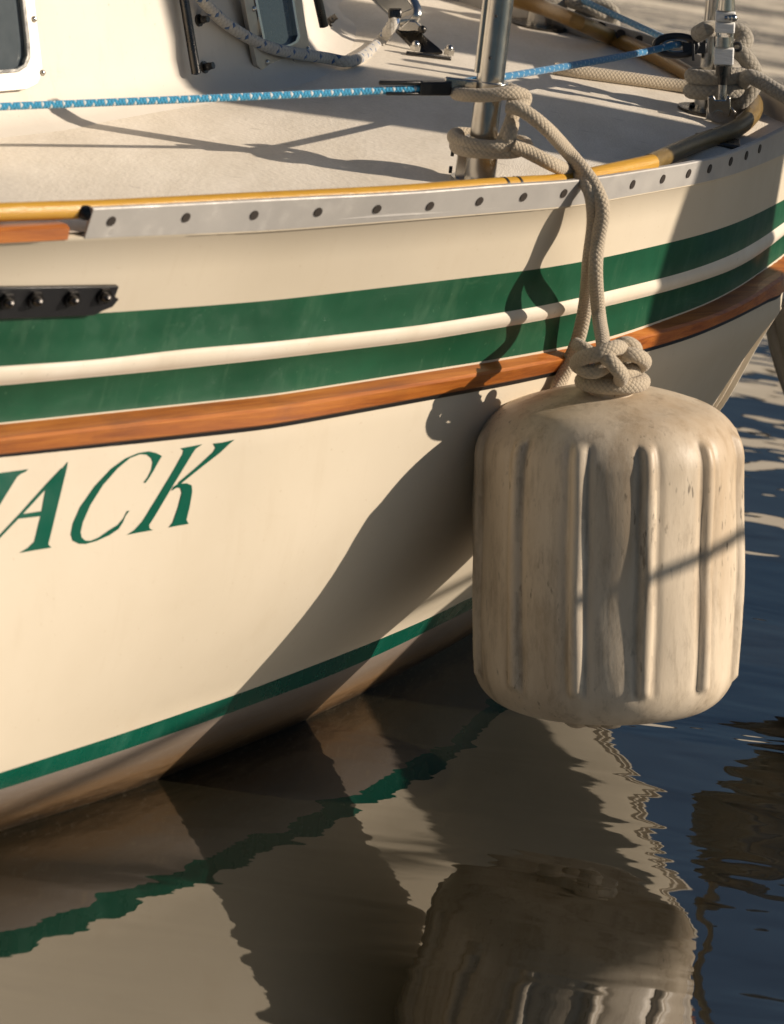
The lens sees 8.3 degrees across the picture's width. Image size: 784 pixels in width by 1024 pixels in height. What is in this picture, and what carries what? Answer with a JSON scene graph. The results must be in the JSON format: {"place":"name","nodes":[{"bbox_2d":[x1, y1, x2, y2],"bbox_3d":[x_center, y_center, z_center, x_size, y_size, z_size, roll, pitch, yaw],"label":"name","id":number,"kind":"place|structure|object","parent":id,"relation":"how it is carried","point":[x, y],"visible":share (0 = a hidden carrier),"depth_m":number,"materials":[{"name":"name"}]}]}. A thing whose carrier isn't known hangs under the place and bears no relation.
{"place":"outdoors","nodes":[
{"label":"outdoors","id":0,"kind":"place"},
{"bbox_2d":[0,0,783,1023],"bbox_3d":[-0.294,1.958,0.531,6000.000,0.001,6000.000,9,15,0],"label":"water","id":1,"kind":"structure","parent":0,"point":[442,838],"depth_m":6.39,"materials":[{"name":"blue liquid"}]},
{"bbox_2d":[0,0,783,830],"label":"sailboat","id":2,"kind":"object","parent":1,"relation":"on","point":[238,438],"visible":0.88,"depth_m":6.46,"materials":[{"name":"white paint"}]},
{"bbox_2d":[0,85,419,110],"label":"life line","id":3,"kind":"object","parent":2,"relation":"attached to","point":[191,98],"visible":1,"depth_m":6.39,"materials":[{"name":"blue fabric"}]},
{"bbox_2d":[195,0,400,66],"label":"sheet rope","id":4,"kind":"object","parent":2,"relation":"on","point":[213,12],"visible":1,"depth_m":7.06,"materials":[{"name":"white fabric"}]},
{"bbox_2d":[0,154,658,221],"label":"rail","id":5,"kind":"object","parent":2,"relation":"on","point":[39,210],"visible":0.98,"depth_m":6.19,"materials":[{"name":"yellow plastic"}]},
{"bbox_2d":[379,80,451,95],"bbox_3d":[0.027,-0.511,6.518,0.095,0.023,0.020,3,16,-18],"label":"line clutch","id":6,"kind":"object","parent":2,"relation":"attached to","point":[435,87],"visible":1,"depth_m":6.52,"materials":[{"name":"black plastic"}]},
{"bbox_2d":[447,82,651,394],"bbox_3d":[0.199,-0.309,6.596,0.295,0.419,0.179,14,16,19],"label":"fender rope","id":7,"kind":"object","parent":2,"relation":"attached to","point":[625,362],"visible":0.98,"depth_m":6.54,"materials":[{"name":"beige fabric"}]},
{"bbox_2d":[471,377,744,728],"bbox_3d":[0.264,0.047,6.661,0.363,0.461,0.351,9,15,0],"label":"fender","id":8,"kind":"object","parent":7,"relation":"hanging from","point":[608,574],"visible":0.98,"depth_m":6.53,"materials":[{"name":"white plastic"}]},
{"bbox_2d":[467,41,681,79],"bbox_3d":[0.243,-0.574,6.920,0.065,0.069,0.803,14,16,19],"label":"life line","id":9,"kind":"object","parent":2,"relation":"attached to","point":[585,62],"visible":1,"depth_m":6.89,"materials":[{"name":"blue fabric"}]},
{"bbox_2d":[546,0,620,25],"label":"mooring line","id":10,"kind":"object","parent":2,"relation":"attached to","point":[578,5],"visible":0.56,"depth_m":7.77,"materials":[{"name":"beige fabric"}]},
{"bbox_2d":[574,0,619,23],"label":"mooring line","id":11,"kind":"object","parent":2,"relation":"attached to","point":[608,4],"visible":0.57,"depth_m":7.78,"materials":[{"name":"beige fabric"}]},
{"bbox_2d":[513,0,691,79],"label":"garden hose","id":12,"kind":"object","parent":2,"relation":"on","point":[678,68],"visible":0.79,"depth_m":7.65,"materials":[{"name":"brown wood"}]},
{"bbox_2d":[553,63,687,92],"bbox_3d":[0.322,-0.592,7.409,0.214,0.024,0.025,5,15,-14],"label":"deck rope","id":13,"kind":"object","parent":2,"relation":"on","point":[631,79],"visible":0.67,"depth_m":7.40,"materials":[{"name":"beige fabric"}]},
{"bbox_2d":[581,0,679,47],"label":"life line","id":14,"kind":"object","parent":2,"relation":"attached to","point":[622,18],"visible":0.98,"depth_m":7.57,"materials":[{"name":"blue fabric"}]},
{"bbox_2d":[644,94,762,165],"bbox_3d":[0.418,-0.497,7.072,0.055,0.050,0.726,12,15,11],"label":"covered hose","id":15,"kind":"object","parent":2,"relation":"on","point":[746,120],"visible":0.75,"depth_m":7.07,"materials":[{"name":"black rubber"}]},
{"bbox_2d":[691,20,763,116],"bbox_3d":[0.443,-0.600,7.300,0.112,0.131,0.079,3,16,-19],"label":"mooring line","id":16,"kind":"object","parent":2,"relation":"attached to","point":[745,57],"visible":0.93,"depth_m":7.28,"materials":[{"name":"beige fabric"}]},
{"bbox_2d":[683,66,783,103],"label":"mooring line","id":17,"kind":"object","parent":2,"relation":"attached to","point":[701,85],"visible":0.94,"depth_m":7.27,"materials":[{"name":"beige fabric"}]},
{"bbox_3d":[0.586,-0.409,7.529,0.029,0.299,0.114,9,15,0],"label":"fender rope","id":18,"kind":"object","parent":2,"relation":"hanging from","visible":0},
{"bbox_2d":[766,298,783,393],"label":"fender","id":19,"kind":"object","parent":18,"relation":"hanging from","point":[775,334],"visible":0.83,"depth_m":7.67,"materials":[{"name":"plastic"}]}
]}

